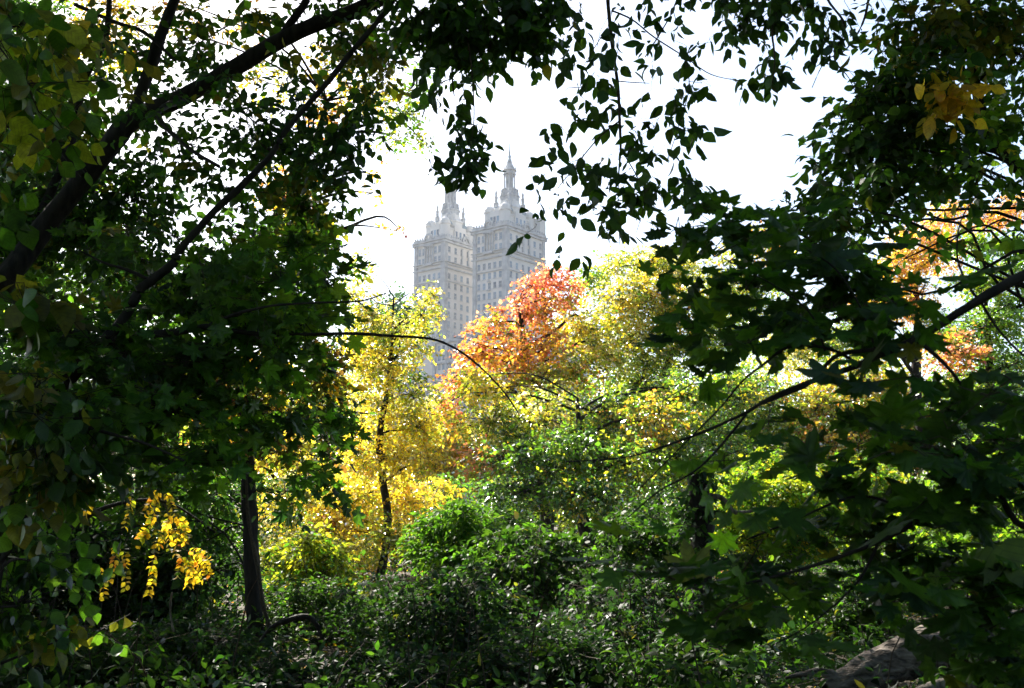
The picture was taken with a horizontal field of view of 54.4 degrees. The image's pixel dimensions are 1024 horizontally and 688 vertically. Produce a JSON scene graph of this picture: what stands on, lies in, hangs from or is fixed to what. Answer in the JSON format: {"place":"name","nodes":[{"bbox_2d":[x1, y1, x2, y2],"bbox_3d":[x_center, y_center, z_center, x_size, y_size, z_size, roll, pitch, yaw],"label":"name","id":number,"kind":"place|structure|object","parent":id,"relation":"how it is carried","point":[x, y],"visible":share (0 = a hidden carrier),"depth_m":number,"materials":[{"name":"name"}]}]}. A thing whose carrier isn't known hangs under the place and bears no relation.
{"place":"outdoors","nodes":[
{"label":"outdoors","id":0,"kind":"place"},
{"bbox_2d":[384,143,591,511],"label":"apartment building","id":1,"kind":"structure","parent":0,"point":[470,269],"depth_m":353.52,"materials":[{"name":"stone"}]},
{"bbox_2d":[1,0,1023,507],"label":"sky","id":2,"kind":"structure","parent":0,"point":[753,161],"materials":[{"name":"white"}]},
{"bbox_2d":[26,509,1018,687],"bbox_3d":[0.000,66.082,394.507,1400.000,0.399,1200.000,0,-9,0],"label":"ground","id":3,"kind":"structure","parent":0,"point":[341,653],"depth_m":14.83,"materials":[{"name":"green plant"}]},
{"bbox_2d":[1,508,121,627],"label":"shrub","id":4,"kind":"object","parent":3,"relation":"on","point":[65,597],"visible":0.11,"depth_m":12.52,"materials":[{"name":"green plant"}]},
{"bbox_2d":[0,617,130,687],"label":"shrub","id":5,"kind":"object","parent":3,"relation":"on","point":[17,680],"visible":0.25,"depth_m":7.29,"materials":[{"name":"green plant"}]},
{"bbox_2d":[0,330,133,520],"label":"woodland tree","id":6,"kind":"object","parent":3,"relation":"on","point":[80,380],"depth_m":34.96,"materials":[{"name":"green plant"}]},
{"bbox_2d":[0,0,145,596],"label":"backlit tree","id":7,"kind":"object","parent":3,"relation":"on","point":[54,8],"visible":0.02,"depth_m":17.64,"materials":[{"name":"green plant"}]},
{"bbox_2d":[0,360,168,687],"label":"drooping sapling","id":8,"kind":"object","parent":3,"relation":"on","point":[56,471],"visible":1,"depth_m":4.78,"materials":[{"name":"green plant"}]},
{"bbox_2d":[2,612,203,687],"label":"shrub","id":9,"kind":"object","parent":3,"relation":"on","point":[106,658],"visible":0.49,"depth_m":7.87,"materials":[{"name":"green plant"}]},
{"bbox_2d":[3,485,215,668],"bbox_3d":[-3.153,1.962,7.752,1.688,1.776,0.368,0,-9,0],"label":"pinnate shrub","id":10,"kind":"object","parent":3,"relation":"on","point":[183,537],"visible":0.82,"depth_m":7.83,"materials":[{"name":"yellow plant"}]},
{"bbox_2d":[74,379,185,490],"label":"woodland tree","id":11,"kind":"object","parent":3,"relation":"on","point":[167,445],"depth_m":37.38,"materials":[{"name":"green plant"}]},
{"bbox_2d":[82,472,201,558],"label":"woodland bush","id":12,"kind":"object","parent":3,"relation":"on","point":[113,487],"visible":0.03,"depth_m":26.04,"materials":[{"name":"green plant"}]},
{"bbox_2d":[64,529,233,635],"bbox_3d":[-4.745,3.369,13.112,2.063,2.064,2.720,0,-9,0],"label":"shrub","id":13,"kind":"object","parent":3,"relation":"on","point":[164,581],"visible":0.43,"depth_m":12.66,"materials":[{"name":"green plant"}]},
{"bbox_2d":[0,167,376,652],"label":"dark trunk tree","id":14,"kind":"object","parent":3,"relation":"on","point":[245,502],"visible":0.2,"depth_m":12.08,"materials":[{"name":"green plant"}]},
{"bbox_2d":[112,602,271,687],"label":"shrub","id":15,"kind":"object","parent":3,"relation":"on","point":[224,637],"visible":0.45,"depth_m":8.61,"materials":[{"name":"green plant"}]},
{"bbox_2d":[0,0,418,371],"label":"leaning tree","id":16,"kind":"object","parent":3,"relation":"on","point":[39,145],"visible":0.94,"depth_m":6.85,"materials":[{"name":"green plant"}]},
{"bbox_2d":[179,470,299,562],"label":"woodland bush","id":17,"kind":"object","parent":3,"relation":"on","point":[240,539],"visible":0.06,"depth_m":27.77,"materials":[{"name":"green plant"}]},
{"bbox_2d":[160,381,321,552],"bbox_3d":[-9.572,4.010,36.066,5.823,7.121,6.925,0,-9,0],"label":"woodland tree","id":18,"kind":"object","parent":3,"relation":"on","point":[260,459],"visible":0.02,"depth_m":35.22,"materials":[{"name":"green plant"}]},
{"bbox_2d":[57,0,443,608],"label":"amber tree","id":19,"kind":"object","parent":3,"relation":"on","point":[390,112],"visible":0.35,"depth_m":15.78,"materials":[{"name":"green plant"}]},
{"bbox_2d":[0,0,517,593],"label":"forked maple","id":20,"kind":"object","parent":3,"relation":"on","point":[180,372],"visible":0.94,"depth_m":5.33,"materials":[{"name":"green plant"}]},
{"bbox_2d":[195,636,324,687],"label":"shrub","id":21,"kind":"object","parent":3,"relation":"on","point":[287,674],"visible":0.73,"depth_m":8.26,"materials":[{"name":"green plant"}]},
{"bbox_2d":[259,613,323,643],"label":"arched branch","id":22,"kind":"object","parent":3,"relation":"on","point":[312,619],"visible":0.91,"depth_m":10.64,"materials":[{"name":"brown plant"}]},
{"bbox_2d":[230,469,367,553],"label":"woodland bush","id":23,"kind":"object","parent":3,"relation":"on","point":[295,509],"visible":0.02,"depth_m":30.29,"materials":[{"name":"yellow plant"}]},
{"bbox_2d":[259,514,369,602],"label":"shrub","id":24,"kind":"object","parent":3,"relation":"on","point":[323,560],"visible":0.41,"depth_m":16.40,"materials":[{"name":"green plant"}]},
{"bbox_2d":[243,563,385,649],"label":"shrub","id":25,"kind":"object","parent":3,"relation":"on","point":[319,597],"visible":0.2,"depth_m":12.17,"materials":[{"name":"green plant"}]},
{"bbox_2d":[179,415,454,587],"bbox_3d":[-4.893,3.622,23.388,7.634,4.397,4.283,-5,-11,29],"label":"golden tree","id":26,"kind":"object","parent":3,"relation":"on","point":[343,528],"visible":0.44,"depth_m":22.25,"materials":[{"name":"yellow plant"}]},
{"bbox_2d":[288,349,399,482],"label":"woodland tree","id":27,"kind":"object","parent":3,"relation":"on","point":[348,375],"visible":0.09,"depth_m":39.63,"materials":[{"name":"yellow plant"}]},
{"bbox_2d":[311,564,447,655],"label":"shrub","id":28,"kind":"object","parent":3,"relation":"on","point":[357,606],"visible":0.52,"depth_m":11.20,"materials":[{"name":"green plant"}]},
{"bbox_2d":[328,281,437,531],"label":"tree","id":29,"kind":"object","parent":3,"relation":"on","point":[399,306],"visible":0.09,"depth_m":48.30,"materials":[{"name":"plant"}]},
{"bbox_2d":[311,623,471,687],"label":"shrub","id":30,"kind":"object","parent":3,"relation":"on","point":[360,664],"visible":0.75,"depth_m":8.62,"materials":[{"name":"green plant"}]},
{"bbox_2d":[332,247,463,580],"bbox_3d":[-2.347,1.524,21.922,3.664,7.346,3.156,-6,-11,34],"label":"yellow tree","id":31,"kind":"object","parent":3,"relation":"on","point":[383,456],"visible":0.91,"depth_m":21.82,"materials":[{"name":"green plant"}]},
{"bbox_2d":[333,470,466,568],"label":"woodland bush","id":32,"kind":"object","parent":3,"relation":"on","point":[446,486],"visible":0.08,"depth_m":26.68,"materials":[{"name":"yellow plant"}]},
{"bbox_2d":[385,394,479,509],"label":"woodland tree","id":33,"kind":"object","parent":3,"relation":"on","point":[451,469],"visible":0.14,"depth_m":40.61,"materials":[{"name":"yellow plant"}]},
{"bbox_2d":[21,0,873,279],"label":"hanging tree","id":34,"kind":"object","parent":3,"relation":"on","point":[466,30],"visible":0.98,"depth_m":5.48,"materials":[{"name":"green plant"}]},
{"bbox_2d":[385,492,520,600],"bbox_3d":[-0.884,3.334,15.543,2.176,1.998,2.526,0,-9,0],"label":"shrub","id":35,"kind":"object","parent":3,"relation":"on","point":[448,528],"visible":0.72,"depth_m":15.23,"materials":[{"name":"green plant"}]},
{"bbox_2d":[377,552,548,682],"bbox_3d":[-0.570,2.953,10.555,1.993,1.474,2.861,0,-9,0],"label":"shrub","id":36,"kind":"object","parent":3,"relation":"on","point":[450,592],"visible":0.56,"depth_m":10.32,"materials":[{"name":"green plant"}]},
{"bbox_2d":[413,470,539,556],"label":"woodland bush","id":37,"kind":"object","parent":3,"relation":"on","point":[470,484],"visible":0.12,"depth_m":28.87,"materials":[{"name":"green plant"}]},
{"bbox_2d":[442,397,571,516],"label":"woodland tree","id":38,"kind":"object","parent":3,"relation":"on","point":[471,474],"visible":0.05,"depth_m":38.87,"materials":[{"name":"green plant"}]},
{"bbox_2d":[0,524,1023,687],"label":"ground cover","id":39,"kind":"object","parent":3,"relation":"on","point":[763,677],"visible":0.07,"depth_m":8.41,"materials":[{"name":"green plant"}]},
{"bbox_2d":[169,592,173,631],"bbox_3d":[-2.817,2.223,8.249,0.053,0.320,0.022,0,-9,0],"label":"bare stick","id":40,"kind":"object","parent":39,"relation":"on","point":[170,605],"visible":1,"depth_m":8.25,"materials":[{"name":"brown wood"}]},
{"bbox_2d":[439,510,600,624],"bbox_3d":[0.204,3.175,13.694,2.356,1.750,2.732,0,-9,0],"label":"shrub","id":41,"kind":"object","parent":3,"relation":"on","point":[549,553],"visible":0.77,"depth_m":13.42,"materials":[{"name":"green plant"}]},
{"bbox_2d":[478,469,595,552],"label":"woodland bush","id":42,"kind":"object","parent":3,"relation":"on","point":[564,524],"visible":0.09,"depth_m":30.21,"materials":[{"name":"green plant"}]},
{"bbox_2d":[430,258,652,565],"bbox_3d":[0.671,1.651,24.061,5.993,7.778,3.643,4,-10,-25],"label":"red maple","id":43,"kind":"object","parent":3,"relation":"on","point":[522,359],"visible":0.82,"depth_m":24.11,"materials":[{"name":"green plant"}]},
{"bbox_2d":[451,615,634,687],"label":"shrub","id":44,"kind":"object","parent":3,"relation":"on","point":[565,654],"visible":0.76,"depth_m":8.71,"materials":[{"name":"green plant"}]},
{"bbox_2d":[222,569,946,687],"bbox_3d":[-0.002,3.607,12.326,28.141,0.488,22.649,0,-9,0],"label":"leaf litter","id":45,"kind":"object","parent":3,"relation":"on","point":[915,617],"visible":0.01,"depth_m":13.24,"materials":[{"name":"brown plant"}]},
{"bbox_2d":[529,553,689,660],"bbox_3d":[1.209,2.970,10.816,1.762,1.428,2.442,-3,-10,17],"label":"shrub","id":46,"kind":"object","parent":3,"relation":"on","point":[611,607],"visible":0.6,"depth_m":10.52,"materials":[{"name":"green plant"}]},
{"bbox_2d":[444,360,780,581],"bbox_3d":[2.202,2.505,20.469,8.121,4.940,5.088,8,-12,-42],"label":"bright green tree","id":47,"kind":"object","parent":3,"relation":"on","point":[584,435],"visible":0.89,"depth_m":19.29,"materials":[{"name":"green plant"}]},
{"bbox_2d":[559,472,685,555],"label":"woodland bush","id":48,"kind":"object","parent":3,"relation":"on","point":[668,490],"visible":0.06,"depth_m":26.00,"materials":[{"name":"green plant"}]},
{"bbox_2d":[557,383,722,515],"bbox_3d":[4.709,4.498,37.764,7.022,6.873,7.167,0,-9,0],"label":"woodland tree","id":49,"kind":"object","parent":3,"relation":"on","point":[683,435],"depth_m":36.61,"materials":[{"name":"green plant"}]},
{"bbox_2d":[576,492,717,636],"bbox_3d":[1.744,2.911,12.716,1.822,2.042,2.879,0,-9,0],"label":"shrub","id":50,"kind":"object","parent":3,"relation":"on","point":[633,545],"visible":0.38,"depth_m":12.24,"materials":[{"name":"green plant"}]},
{"bbox_2d":[564,221,795,552],"bbox_3d":[4.828,1.071,27.021,7.041,9.807,5.684,0,-9,0],"label":"yellow green tree","id":51,"kind":"object","parent":3,"relation":"on","point":[644,299],"visible":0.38,"depth_m":26.26,"materials":[{"name":"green plant"}]},
{"bbox_2d":[600,610,794,687],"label":"shrub","id":52,"kind":"object","parent":3,"relation":"on","point":[659,660],"visible":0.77,"depth_m":8.09,"materials":[{"name":"green plant"}]},
{"bbox_2d":[657,448,752,677],"bbox_3d":[1.797,2.093,9.271,0.778,2.260,0.772,6,-11,-32],"label":"ivy stump","id":53,"kind":"object","parent":3,"relation":"on","point":[693,513],"visible":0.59,"depth_m":9.27,"materials":[{"name":"green plant"}]},
{"bbox_2d":[639,470,775,558],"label":"woodland bush","id":54,"kind":"object","parent":3,"relation":"on","point":[683,506],"depth_m":27.85,"materials":[{"name":"green plant"}]},
{"bbox_2d":[670,355,833,480],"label":"woodland tree","id":55,"kind":"object","parent":3,"relation":"on","point":[776,411],"visible":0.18,"depth_m":36.90,"materials":[{"name":"green plant"}]},
{"bbox_2d":[715,555,824,659],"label":"shrub","id":56,"kind":"object","parent":3,"relation":"on","point":[797,620],"visible":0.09,"depth_m":11.28,"materials":[{"name":"green plant"}]},
{"bbox_2d":[706,445,847,574],"bbox_3d":[4.198,2.854,15.749,2.492,2.785,2.972,0,-9,0],"label":"shrub","id":57,"kind":"object","parent":3,"relation":"on","point":[791,493],"visible":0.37,"depth_m":15.22,"materials":[{"name":"green plant"}]},
{"bbox_2d":[559,174,1023,687],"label":"maple tree","id":58,"kind":"object","parent":3,"relation":"on","point":[994,582],"visible":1,"depth_m":2.74,"materials":[{"name":"green plant"}]},
{"bbox_2d":[754,476,848,563],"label":"woodland bush","id":59,"kind":"object","parent":3,"relation":"on","point":[828,533],"depth_m":30.06,"materials":[{"name":"green plant"}]},
{"bbox_2d":[791,558,920,655],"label":"shrub","id":60,"kind":"object","parent":3,"relation":"on","point":[843,613],"visible":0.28,"depth_m":11.97,"materials":[{"name":"green plant"}]},
{"bbox_2d":[772,326,953,483],"bbox_3d":[12.858,3.382,36.741,8.190,8.593,5.714,5,-10,-26],"label":"woodland tree","id":61,"kind":"object","parent":3,"relation":"on","point":[819,399],"visible":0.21,"depth_m":35.96,"materials":[{"name":"yellow plant"}]},
{"bbox_2d":[817,449,922,567],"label":"shrub","id":62,"kind":"object","parent":3,"relation":"on","point":[882,480],"visible":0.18,"depth_m":17.33,"materials":[{"name":"green plant"}]},
{"bbox_2d":[736,0,1023,304],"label":"dense tree","id":63,"kind":"object","parent":3,"relation":"on","point":[962,38],"visible":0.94,"depth_m":6.79,"materials":[{"name":"green plant"}]},
{"bbox_2d":[748,191,1023,486],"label":"orange tree","id":64,"kind":"object","parent":3,"relation":"on","point":[803,356],"visible":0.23,"depth_m":30.37,"materials":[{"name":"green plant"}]},
{"bbox_2d":[835,473,961,567],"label":"woodland bush","id":65,"kind":"object","parent":3,"relation":"on","point":[931,488],"visible":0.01,"depth_m":26.93,"materials":[{"name":"green plant"}]},
{"bbox_2d":[785,609,1021,687],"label":"rock","id":66,"kind":"object","parent":3,"relation":"on","point":[904,663],"visible":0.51,"depth_m":7.27,"materials":[{"name":"stone"}]},
{"bbox_2d":[866,471,1023,615],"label":"shrub","id":67,"kind":"object","parent":3,"relation":"on","point":[942,536],"visible":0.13,"depth_m":13.34,"materials":[{"name":"green plant"}]},
{"bbox_2d":[905,659,1004,687],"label":"shrub","id":68,"kind":"object","parent":3,"relation":"on","point":[940,675],"visible":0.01,"depth_m":7.89,"materials":[{"name":"green plant"}]},
{"bbox_2d":[916,676,996,687],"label":"rock","id":69,"kind":"object","parent":3,"relation":"on","point":[940,682],"visible":0.2,"depth_m":6.23,"materials":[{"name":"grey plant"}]},
{"bbox_2d":[907,347,1023,508],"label":"woodland tree","id":70,"kind":"object","parent":3,"relation":"on","point":[961,424],"visible":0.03,"depth_m":35.44,"materials":[{"name":"green plant"}]},
{"bbox_2d":[916,226,1023,533],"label":"lime tree","id":71,"kind":"object","parent":3,"relation":"on","point":[983,351],"visible":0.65,"depth_m":20.04,"materials":[{"name":"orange plant"}]},
{"bbox_2d":[953,422,1023,537],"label":"shrub","id":72,"kind":"object","parent":3,"relation":"on","point":[1017,512],"visible":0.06,"depth_m":17.66,"materials":[{"name":"green plant"}]},
{"bbox_2d":[958,525,1023,609],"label":"shrub","id":73,"kind":"object","parent":3,"relation":"on","point":[1009,535],"visible":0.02,"depth_m":12.33,"materials":[{"name":"green plant"}]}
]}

